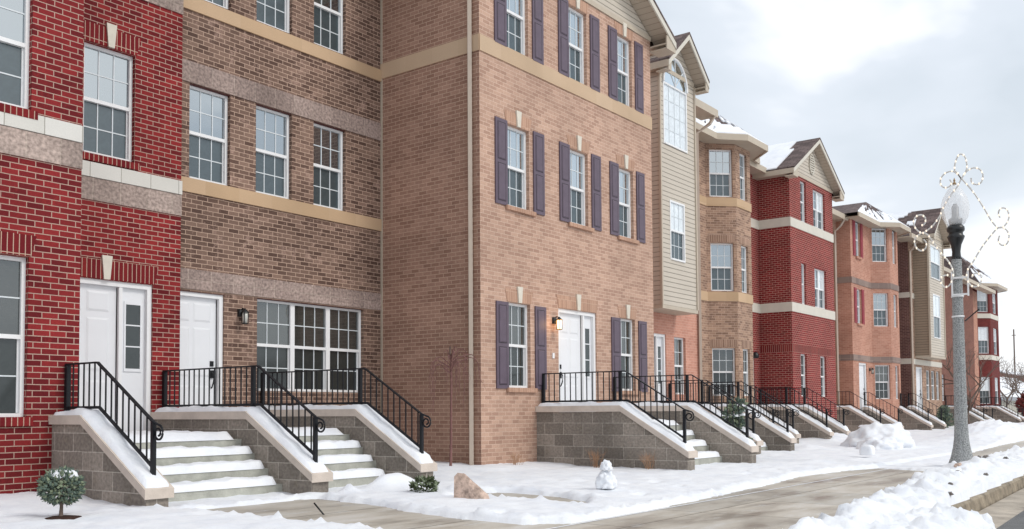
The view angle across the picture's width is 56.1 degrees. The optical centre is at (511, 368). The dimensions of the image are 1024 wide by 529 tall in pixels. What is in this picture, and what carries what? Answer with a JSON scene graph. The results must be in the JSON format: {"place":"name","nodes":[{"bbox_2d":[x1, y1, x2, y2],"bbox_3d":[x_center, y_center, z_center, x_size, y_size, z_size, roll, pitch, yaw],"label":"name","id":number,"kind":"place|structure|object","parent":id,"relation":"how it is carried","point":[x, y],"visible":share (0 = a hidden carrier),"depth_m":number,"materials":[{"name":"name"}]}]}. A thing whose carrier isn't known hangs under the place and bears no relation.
{"place":"outdoors","nodes":[
{"label":"outdoors","id":0,"kind":"place"},
{"bbox_2d":[206,441,1023,528],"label":"pavement","id":1,"kind":"structure","parent":0,"point":[785,507],"depth_m":10.09,"materials":[{"name":"concrete"}]},
{"bbox_2d":[49,408,173,506],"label":"stoop wall","id":2,"kind":"structure","parent":1,"relation":"on","point":[95,448],"depth_m":10.28,"materials":[{"name":"concrete"}]},
{"bbox_2d":[64,361,163,474],"bbox_3d":[-4.359,0.545,10.458,1.947,1.269,0.052,-2,-3,37],"label":"iron railing","id":3,"kind":"object","parent":2,"relation":"on","point":[151,462],"visible":0.97,"depth_m":10.40,"materials":[{"name":"black"}]},
{"bbox_2d":[125,430,281,501],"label":"front steps","id":4,"kind":"structure","parent":1,"relation":"on","point":[193,465],"depth_m":11.44,"materials":[{"name":"concrete"}]},
{"bbox_2d":[151,405,332,493],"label":"stoop wall","id":5,"kind":"structure","parent":1,"relation":"on","point":[283,455],"depth_m":12.09,"materials":[{"name":"concrete"}]},
{"bbox_2d":[162,365,325,462],"bbox_3d":[-3.611,0.603,12.639,3.397,1.269,0.052,-2,-3,37],"label":"iron railing","id":6,"kind":"object","parent":5,"relation":"on","point":[316,430],"visible":0.98,"depth_m":12.44,"materials":[{"name":"black"}]},
{"bbox_2d":[288,427,384,487],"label":"front steps","id":7,"kind":"structure","parent":1,"relation":"on","point":[343,458],"depth_m":13.10,"materials":[{"name":"concrete"}]},
{"bbox_2d":[264,404,436,482],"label":"stoop wall","id":8,"kind":"structure","parent":1,"relation":"on","point":[388,447],"depth_m":13.53,"materials":[{"name":"concrete"}]},
{"bbox_2d":[260,368,430,453],"bbox_3d":[-2.542,0.639,14.163,3.617,1.269,0.052,-2,-3,37],"label":"iron railing","id":9,"kind":"object","parent":8,"relation":"on","point":[421,419],"visible":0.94,"depth_m":13.90,"materials":[{"name":"black"}]},
{"bbox_2d":[409,474,439,492],"bbox_3d":[-1.060,1.433,11.528,0.386,0.344,0.366,1,-3,-31],"label":"shrub","id":10,"kind":"object","parent":1,"relation":"on","point":[429,483],"visible":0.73,"depth_m":11.45,"materials":[{"name":"green plant"}]},
{"bbox_2d":[0,419,1023,528],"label":"snow cover","id":11,"kind":"object","parent":1,"relation":"on","point":[923,500],"visible":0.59,"depth_m":11.05,"materials":[{"name":"snow"}]},
{"bbox_2d":[595,459,616,488],"bbox_3d":[1.167,1.303,11.901,0.276,0.354,0.307,-2,-3,37],"label":"snowman","id":12,"kind":"object","parent":11,"relation":"on","point":[606,479],"visible":1,"depth_m":11.81,"materials":[{"name":"snow"}]},
{"bbox_2d":[859,445,874,454],"bbox_3d":[7.226,1.651,19.529,0.283,0.210,0.283,-2,-3,37],"label":"snow block","id":13,"kind":"object","parent":11,"relation":"on","point":[866,449],"depth_m":19.42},
{"bbox_2d":[535,401,697,470],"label":"stoop wall","id":14,"kind":"structure","parent":1,"relation":"on","point":[623,433],"depth_m":16.34,"materials":[{"name":"concrete"}]},
{"bbox_2d":[541,370,693,442],"bbox_3d":[1.748,0.673,16.454,3.017,1.269,0.052,-2,-3,37],"label":"iron railing","id":15,"kind":"object","parent":14,"relation":"on","point":[684,436],"visible":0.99,"depth_m":16.38,"materials":[{"name":"black"}]},
{"bbox_2d":[653,419,721,464],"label":"front steps","id":16,"kind":"structure","parent":1,"relation":"on","point":[705,454],"depth_m":17.59,"materials":[{"name":"concrete"}]},
{"bbox_2d":[630,402,758,462],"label":"stoop wall","id":17,"kind":"structure","parent":1,"relation":"on","point":[727,442],"depth_m":17.86,"materials":[{"name":"concrete"}]},
{"bbox_2d":[613,374,755,437],"bbox_3d":[3.249,0.751,18.427,3.017,1.269,0.052,-2,-3,37],"label":"iron railing","id":18,"kind":"object","parent":17,"relation":"on","point":[747,417],"visible":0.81,"depth_m":18.29,"materials":[{"name":"black"}]},
{"bbox_2d":[548,469,885,528],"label":"frost line","id":19,"kind":"object","parent":1,"relation":"on","point":[698,502],"visible":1,"depth_m":10.82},
{"bbox_2d":[695,403,763,454],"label":"stoop wall","id":20,"kind":"structure","parent":1,"relation":"on","point":[758,440],"depth_m":20.71,"materials":[{"name":"concrete"}]},
{"bbox_2d":[654,380,760,433],"bbox_3d":[4.067,0.890,21.634,3.237,1.269,0.052,-2,-3,37],"label":"iron railing","id":21,"kind":"object","parent":20,"relation":"on","point":[702,402],"visible":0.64,"depth_m":21.41,"materials":[{"name":"black"}]},
{"bbox_2d":[722,397,755,442],"bbox_3d":[4.545,1.193,19.357,0.910,1.293,0.879,-2,-3,37],"label":"evergreen bush","id":22,"kind":"object","parent":1,"relation":"on","point":[741,414],"visible":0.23,"depth_m":19.20,"materials":[{"name":"green plant"}]},
{"bbox_2d":[709,404,796,450],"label":"stoop wall","id":23,"kind":"structure","parent":1,"relation":"on","point":[772,436],"depth_m":22.36,"materials":[{"name":"concrete"}]},
{"bbox_2d":[669,381,794,432],"bbox_3d":[5.247,0.952,23.185,3.237,1.269,0.052,-2,-3,37],"label":"iron railing","id":24,"kind":"object","parent":23,"relation":"on","point":[787,413],"visible":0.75,"depth_m":22.88,"materials":[{"name":"black"}]},
{"bbox_2d":[750,404,800,443],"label":"stoop wall","id":25,"kind":"structure","parent":1,"relation":"on","point":[795,434],"depth_m":26.15,"materials":[{"name":"concrete"}]},
{"bbox_2d":[708,385,798,428],"bbox_3d":[6.712,1.103,26.779,2.657,1.269,0.052,-2,-3,37],"label":"iron railing","id":26,"kind":"object","parent":25,"relation":"on","point":[751,403],"visible":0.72,"depth_m":26.55,"materials":[{"name":"black"}]},
{"bbox_2d":[757,404,833,438],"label":"stoop wall","id":27,"kind":"structure","parent":1,"relation":"on","point":[806,426],"depth_m":28.40,"materials":[{"name":"concrete"}]},
{"bbox_2d":[754,387,831,426],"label":"iron railing","id":28,"kind":"object","parent":27,"relation":"on","point":[787,403],"visible":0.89,"depth_m":28.78,"materials":[{"name":"black"}]},
{"bbox_2d":[783,404,850,434],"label":"stoop wall","id":29,"kind":"structure","parent":1,"relation":"on","point":[834,426],"depth_m":29.57,"materials":[{"name":"concrete"}]},
{"bbox_2d":[760,388,848,425],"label":"iron railing","id":30,"kind":"object","parent":29,"relation":"on","point":[804,394],"visible":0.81,"depth_m":30.00,"materials":[{"name":"black"}]},
{"bbox_2d":[837,405,881,431],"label":"stoop wall","id":31,"kind":"structure","parent":1,"relation":"on","point":[855,418],"depth_m":36.14,"materials":[{"name":"concrete"}]},
{"bbox_2d":[837,391,884,422],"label":"iron railing","id":32,"kind":"object","parent":31,"relation":"on","point":[864,402],"visible":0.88,"depth_m":36.08,"materials":[{"name":"black"}]},
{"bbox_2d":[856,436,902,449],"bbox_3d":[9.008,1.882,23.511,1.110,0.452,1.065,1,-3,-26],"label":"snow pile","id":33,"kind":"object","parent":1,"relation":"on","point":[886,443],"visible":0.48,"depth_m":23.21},
{"bbox_2d":[862,405,903,428],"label":"stoop wall","id":34,"kind":"structure","parent":1,"relation":"on","point":[885,419],"depth_m":37.87,"materials":[{"name":"concrete"}]},
{"bbox_2d":[898,406,932,429],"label":"stoop wall","id":35,"kind":"structure","parent":1,"relation":"on","point":[909,420],"depth_m":39.82,"materials":[{"name":"concrete"}]},
{"bbox_2d":[907,405,946,428],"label":"stoop wall","id":36,"kind":"structure","parent":1,"relation":"on","point":[936,422],"depth_m":41.44,"materials":[{"name":"concrete"}]},
{"bbox_2d":[937,404,953,427],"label":"evergreen bush","id":37,"kind":"object","parent":1,"relation":"on","point":[946,416],"visible":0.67,"depth_m":42.75,"materials":[{"name":"green plant"}]},
{"bbox_2d":[947,178,979,462],"bbox_3d":[7.941,-0.824,17.055,0.472,5.190,0.511,0,-3,-13],"label":"street lamp","id":38,"kind":"object","parent":1,"relation":"on","point":[961,451],"visible":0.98,"depth_m":16.98,"materials":[{"name":"concrete"}]},
{"bbox_2d":[913,153,1009,296],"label":"christmas lights","id":39,"kind":"object","parent":38,"relation":"attached to","point":[979,250],"visible":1,"depth_m":16.94,"materials":[{"name":"white metal"}]},
{"bbox_2d":[943,406,984,425],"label":"stoop wall","id":40,"kind":"structure","parent":1,"relation":"on","point":[973,417],"depth_m":48.30,"materials":[{"name":"concrete"}]},
{"bbox_2d":[951,474,1023,511],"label":"kerb","id":41,"kind":"structure","parent":1,"relation":"on","point":[979,502],"depth_m":12.18,"materials":[{"name":"concrete"}]},
{"bbox_2d":[976,406,1021,422],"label":"stoop wall","id":42,"kind":"structure","parent":1,"relation":"on","point":[1001,414],"depth_m":57.47,"materials":[{"name":"concrete"}]},
{"bbox_3d":[5.800,1.581,25.539,2.708,1.294,0.335,-2,-3,37],"label":"stoop wall","id":43,"kind":"object","parent":1,"relation":"on","visible":0},
{"bbox_2d":[703,384,779,423],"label":"iron railing","id":44,"kind":"object","parent":43,"relation":"on","point":[729,389],"visible":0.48,"depth_m":25.35,"materials":[{"name":"black"}]},
{"bbox_2d":[655,0,1023,372],"label":"sky","id":45,"kind":"structure","parent":0,"point":[892,91],"materials":[{"name":"white"}]},
{"bbox_2d":[996,511,1023,528],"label":"road","id":46,"kind":"structure","parent":0,"point":[1016,521],"depth_m":10.06,"materials":[{"name":"asphalt"}]},
{"bbox_2d":[979,488,1023,527],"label":"gutter","id":47,"kind":"object","parent":46,"relation":"on","point":[1004,510],"visible":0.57,"depth_m":11.43,"materials":[{"name":"concrete"}]},
{"label":"ground","id":48,"kind":"structure","parent":0,"visible":0},
{"bbox_2d":[34,465,86,519],"bbox_3d":[-4.147,1.154,8.828,0.457,0.542,0.464,-2,-3,37],"label":"clipped spruce","id":49,"kind":"object","parent":48,"relation":"on","point":[49,482],"visible":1,"depth_m":8.74,"materials":[{"name":"green plant"}]},
{"bbox_2d":[0,0,183,493],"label":"brick house","id":50,"kind":"structure","parent":48,"relation":"on","point":[90,167],"depth_m":12.89,"materials":[{"name":"red brick"}]},
{"bbox_2d":[0,255,25,416],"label":"window","id":51,"kind":"structure","parent":50,"relation":"in","point":[12,269],"depth_m":10.72,"materials":[{"name":"glass"}]},
{"bbox_2d":[0,0,29,108],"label":"window","id":52,"kind":"structure","parent":50,"relation":"in","point":[14,14],"depth_m":10.85,"materials":[{"name":"glass"}]},
{"bbox_2d":[83,42,132,161],"bbox_3d":[-5.602,-3.651,13.248,0.090,1.520,0.750,-2,-3,37],"label":"window","id":53,"kind":"structure","parent":50,"relation":"in","point":[107,106],"depth_m":13.28,"materials":[{"name":"glass"}]},
{"bbox_2d":[79,277,151,431],"bbox_3d":[-5.617,-0.142,13.038,0.130,2.130,1.500,-2,-3,37],"label":"door","id":54,"kind":"structure","parent":50,"relation":"in","point":[115,330],"depth_m":13.24,"materials":[{"name":"white paint"}]},
{"bbox_2d":[179,0,381,416],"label":"brick house","id":55,"kind":"structure","parent":48,"relation":"on","point":[281,224],"depth_m":15.81,"materials":[{"name":"brown brick"}]},
{"bbox_2d":[179,291,222,407],"bbox_3d":[-4.809,-0.042,14.387,0.140,2.220,1.030,-2,-3,37],"label":"door","id":56,"kind":"structure","parent":55,"relation":"in","point":[201,314],"depth_m":14.53,"materials":[{"name":"white paint"}]},
{"bbox_2d":[189,85,227,185],"bbox_3d":[-4.692,-3.560,14.739,0.090,1.440,0.730,-2,-3,37],"label":"window","id":57,"kind":"structure","parent":55,"relation":"in","point":[208,112],"depth_m":14.78,"materials":[{"name":"glass"}]},
{"bbox_2d":[256,106,288,198],"bbox_3d":[-3.954,-3.522,15.710,0.090,1.440,0.730,-2,-3,37],"label":"window","id":58,"kind":"structure","parent":55,"relation":"in","point":[272,127],"depth_m":15.76,"materials":[{"name":"glass"}]},
{"bbox_2d":[257,0,289,32],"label":"window","id":59,"kind":"structure","parent":55,"relation":"in","point":[274,13],"depth_m":15.91,"materials":[{"name":"glass"}]},
{"bbox_2d":[257,299,292,390],"bbox_3d":[-3.894,-0.373,15.619,0.090,1.480,0.777,-2,-3,37],"label":"window","id":60,"kind":"structure","parent":55,"relation":"in","point":[274,318],"depth_m":15.68,"materials":[{"name":"glass"}]},
{"bbox_2d":[292,303,327,391],"bbox_3d":[-3.424,-0.348,16.237,0.090,1.480,0.777,-2,-3,37],"label":"window","id":61,"kind":"structure","parent":55,"relation":"in","point":[310,322],"depth_m":16.26,"materials":[{"name":"glass"}]},
{"bbox_2d":[313,123,342,210],"bbox_3d":[-3.228,-3.484,16.665,0.090,1.440,0.730,-2,-3,37],"label":"window","id":62,"kind":"structure","parent":55,"relation":"in","point":[328,142],"depth_m":16.73,"materials":[{"name":"glass"}]},
{"bbox_2d":[314,0,342,53],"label":"window","id":63,"kind":"structure","parent":55,"relation":"in","point":[328,14],"depth_m":16.86,"materials":[{"name":"glass"}]},
{"bbox_2d":[328,307,360,391],"bbox_3d":[-2.954,-0.324,16.855,0.090,1.480,0.777,-2,-3,37],"label":"window","id":64,"kind":"structure","parent":55,"relation":"in","point":[344,325],"depth_m":16.88,"materials":[{"name":"glass"}]},
{"bbox_2d":[426,346,485,465],"bbox_3d":[-0.950,0.682,15.694,0.822,2.101,1.072,-2,-3,37],"label":"weeping tree","id":65,"kind":"object","parent":48,"relation":"on","point":[454,361],"visible":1,"depth_m":15.67,"materials":[{"name":"brown plant"}]},
{"bbox_2d":[454,473,489,498],"bbox_3d":[-0.428,1.339,10.712,0.405,0.359,0.206,-1,-3,16],"label":"boulder","id":66,"kind":"object","parent":48,"relation":"on","point":[466,486],"visible":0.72,"depth_m":10.64,"materials":[{"name":"beige stone"}]},
{"bbox_2d":[380,0,676,464],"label":"brick house","id":67,"kind":"structure","parent":48,"relation":"on","point":[516,249],"depth_m":17.29,"materials":[{"name":"brown brick"}]},
{"bbox_2d":[507,0,524,54],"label":"window","id":68,"kind":"structure","parent":67,"relation":"in","point":[515,8],"depth_m":17.35,"materials":[{"name":"glass"}]},
{"bbox_2d":[507,126,525,208],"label":"window","id":69,"kind":"structure","parent":67,"relation":"in","point":[516,138],"depth_m":17.20,"materials":[{"name":"glass"}]},
{"bbox_2d":[509,303,527,387],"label":"window","id":70,"kind":"structure","parent":67,"relation":"in","point":[518,375],"depth_m":17.06,"materials":[{"name":"glass"}]},
{"bbox_2d":[569,7,583,83],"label":"window","id":71,"kind":"structure","parent":67,"relation":"in","point":[576,47],"depth_m":18.91,"materials":[{"name":"glass"}]},
{"bbox_2d":[558,308,595,402],"bbox_3d":[1.202,0.020,18.448,0.140,2.260,1.330,-2,-3,37],"label":"door","id":72,"kind":"structure","parent":67,"relation":"in","point":[577,352],"depth_m":18.53,"materials":[{"name":"white paint"}]},
{"bbox_2d":[570,150,584,225],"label":"window","id":73,"kind":"structure","parent":67,"relation":"in","point":[577,160],"depth_m":18.78,"materials":[{"name":"glass"}]},
{"bbox_2d":[617,36,628,105],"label":"window","id":74,"kind":"structure","parent":67,"relation":"in","point":[622,45],"depth_m":20.35,"materials":[{"name":"glass"}]},
{"bbox_2d":[619,169,630,237],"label":"window","id":75,"kind":"structure","parent":67,"relation":"in","point":[624,176],"depth_m":20.22,"materials":[{"name":"glass"}]},
{"bbox_2d":[621,319,632,390],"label":"window","id":76,"kind":"structure","parent":67,"relation":"in","point":[626,325],"depth_m":20.08,"materials":[{"name":"glass"}]},
{"bbox_2d":[650,32,717,401],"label":"brick house","id":77,"kind":"structure","parent":48,"relation":"on","point":[679,80],"depth_m":23.88,"materials":[{"name":"beige paint"}]},
{"bbox_2d":[654,333,665,400],"bbox_3d":[3.429,0.231,23.697,0.130,2.220,1.270,-2,-3,37],"label":"door","id":78,"kind":"structure","parent":77,"relation":"in","point":[659,339],"depth_m":24.06,"materials":[{"name":"white paint"}]},
{"bbox_2d":[663,81,687,153],"bbox_3d":[4.014,-6.185,23.689,0.090,1.530,1.240,-2,-3,37],"label":"window","id":79,"kind":"structure","parent":77,"relation":"in","point":[674,99],"depth_m":23.71,"materials":[{"name":"glass"}]},
{"bbox_2d":[670,200,685,262],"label":"window","id":80,"kind":"structure","parent":77,"relation":"in","point":[677,210],"depth_m":23.64,"materials":[{"name":"glass"}]},
{"bbox_2d":[674,337,683,393],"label":"window","id":81,"kind":"structure","parent":77,"relation":"in","point":[678,342],"depth_m":24.93,"materials":[{"name":"glass"}]},
{"bbox_2d":[696,115,767,404],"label":"brick house","id":82,"kind":"structure","parent":48,"relation":"on","point":[728,150],"depth_m":27.96,"materials":[{"name":"brown brick"}]},
{"bbox_2d":[709,150,731,196],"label":"window","id":83,"kind":"structure","parent":82,"relation":"in","point":[720,179],"depth_m":28.12,"materials":[{"name":"glass"}]},
{"bbox_2d":[710,243,732,290],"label":"window","id":84,"kind":"structure","parent":82,"relation":"in","point":[721,254],"depth_m":28.00,"materials":[{"name":"glass"}]},
{"bbox_2d":[712,348,734,395],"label":"window","id":85,"kind":"structure","parent":82,"relation":"in","point":[723,359],"depth_m":27.86,"materials":[{"name":"glass"}]},
{"bbox_2d":[739,153,744,200],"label":"window","id":86,"kind":"structure","parent":82,"relation":"in","point":[742,175],"depth_m":28.71,"materials":[{"name":"glass"}]},
{"bbox_2d":[741,246,746,292],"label":"window","id":87,"kind":"structure","parent":82,"relation":"in","point":[743,249],"depth_m":28.58,"materials":[{"name":"glass"}]},
{"bbox_2d":[743,349,747,395],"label":"window","id":88,"kind":"structure","parent":82,"relation":"in","point":[745,352],"depth_m":28.44,"materials":[{"name":"white paint"}]},
{"bbox_2d":[750,138,844,418],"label":"brick house","id":89,"kind":"structure","parent":48,"relation":"on","point":[796,189],"depth_m":31.31,"materials":[{"name":"red brick"}]},
{"bbox_2d":[800,181,803,221],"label":"window","id":90,"kind":"structure","parent":89,"relation":"in","point":[801,183],"depth_m":32.00,"materials":[{"name":"glass"}]},
{"bbox_2d":[801,354,804,395],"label":"window","id":91,"kind":"structure","parent":89,"relation":"in","point":[802,355],"depth_m":31.55,"materials":[{"name":"white paint"}]},
{"bbox_2d":[814,268,818,307],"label":"window","id":92,"kind":"structure","parent":89,"relation":"in","point":[816,270],"depth_m":32.85,"materials":[{"name":"glass"}]},
{"bbox_2d":[817,192,822,229],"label":"window","id":93,"kind":"structure","parent":89,"relation":"in","point":[819,196],"depth_m":33.36,"materials":[{"name":"glass"}]},
{"bbox_2d":[818,270,824,308],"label":"window","id":94,"kind":"structure","parent":89,"relation":"in","point":[820,273],"depth_m":33.24,"materials":[{"name":"glass"}]},
{"bbox_2d":[820,356,824,396],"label":"window","id":95,"kind":"structure","parent":89,"relation":"in","point":[821,358],"depth_m":33.03,"materials":[{"name":"white paint"}]},
{"bbox_2d":[832,208,848,405],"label":"brick house","id":96,"kind":"structure","parent":48,"relation":"on","point":[837,215],"depth_m":37.59,"materials":[{"name":"brown brick"}]},
{"bbox_2d":[832,202,910,421],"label":"brick house","id":97,"kind":"structure","parent":48,"relation":"on","point":[867,234],"depth_m":39.36,"materials":[{"name":"orange brick"}]},
{"bbox_2d":[859,363,866,411],"bbox_3d":[13.997,0.869,38.492,0.140,2.190,0.980,-2,-3,37],"label":"door","id":98,"kind":"structure","parent":97,"relation":"in","point":[862,366],"depth_m":38.63,"materials":[{"name":"white paint"}]},
{"bbox_2d":[872,228,885,261],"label":"window","id":99,"kind":"structure","parent":97,"relation":"in","point":[878,235],"depth_m":39.89,"materials":[{"name":"glass"}]},
{"bbox_2d":[873,293,887,325],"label":"window","id":100,"kind":"structure","parent":97,"relation":"in","point":[880,306],"depth_m":39.78,"materials":[{"name":"glass"}]},
{"bbox_2d":[875,365,889,398],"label":"window","id":101,"kind":"structure","parent":97,"relation":"in","point":[882,389],"depth_m":39.64,"materials":[{"name":"glass"}]},
{"bbox_2d":[840,422,915,447],"bbox_3d":[9.504,1.807,24.846,1.892,0.858,2.135,-2,-3,37],"label":"snow pile","id":102,"kind":"object","parent":48,"relation":"on","point":[899,433],"visible":0.45,"depth_m":24.39,"materials":[{"name":"snow"}]},
{"bbox_2d":[888,208,950,416],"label":"brick house","id":103,"kind":"structure","parent":48,"relation":"on","point":[922,327],"depth_m":43.09,"materials":[{"name":"brown brick"}]},
{"bbox_2d":[916,367,921,408],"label":"door","id":104,"kind":"structure","parent":103,"relation":"in","point":[918,369],"depth_m":43.74,"materials":[{"name":"white paint"}]},
{"bbox_2d":[930,245,939,280],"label":"window","id":105,"kind":"structure","parent":103,"relation":"in","point":[934,253],"depth_m":43.94,"materials":[{"name":"glass"}]},
{"bbox_2d":[933,294,940,338],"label":"window","id":106,"kind":"structure","parent":103,"relation":"in","point":[936,299],"depth_m":43.91,"materials":[{"name":"glass"}]},
{"bbox_2d":[941,266,995,408],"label":"brick house","id":107,"kind":"structure","parent":48,"relation":"on","point":[971,322],"depth_m":55.76,"materials":[{"name":"brown brick"}]},
{"bbox_2d":[941,341,1006,423],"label":"bare tree","id":108,"kind":"object","parent":48,"relation":"on","point":[969,399],"visible":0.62,"depth_m":46.51,"materials":[{"name":"brown plant"}]},
{"bbox_2d":[944,256,1007,404],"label":"brick house","id":109,"kind":"structure","parent":48,"relation":"on","point":[988,327],"depth_m":61.24,"materials":[{"name":"red brick"}]},
{"bbox_2d":[977,290,987,311],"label":"window","id":110,"kind":"structure","parent":109,"relation":"in","point":[982,305],"depth_m":61.31,"materials":[{"name":"glass"}]},
{"bbox_2d":[978,327,988,352],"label":"window","id":111,"kind":"structure","parent":109,"relation":"in","point":[983,341],"depth_m":61.19,"materials":[{"name":"glass"}]},
{"bbox_2d":[980,377,989,403],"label":"window","id":112,"kind":"structure","parent":109,"relation":"in","point":[985,391],"depth_m":61.06,"materials":[{"name":"glass"}]},
{"bbox_2d":[1000,377,1023,414],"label":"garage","id":113,"kind":"structure","parent":48,"relation":"on","point":[1004,390],"depth_m":130.37,"materials":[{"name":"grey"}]},
{"bbox_2d":[1000,360,1023,407],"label":"bare tree","id":114,"kind":"object","parent":48,"relation":"on","point":[1012,390],"visible":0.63,"depth_m":109.75,"materials":[{"name":"grey plant"}]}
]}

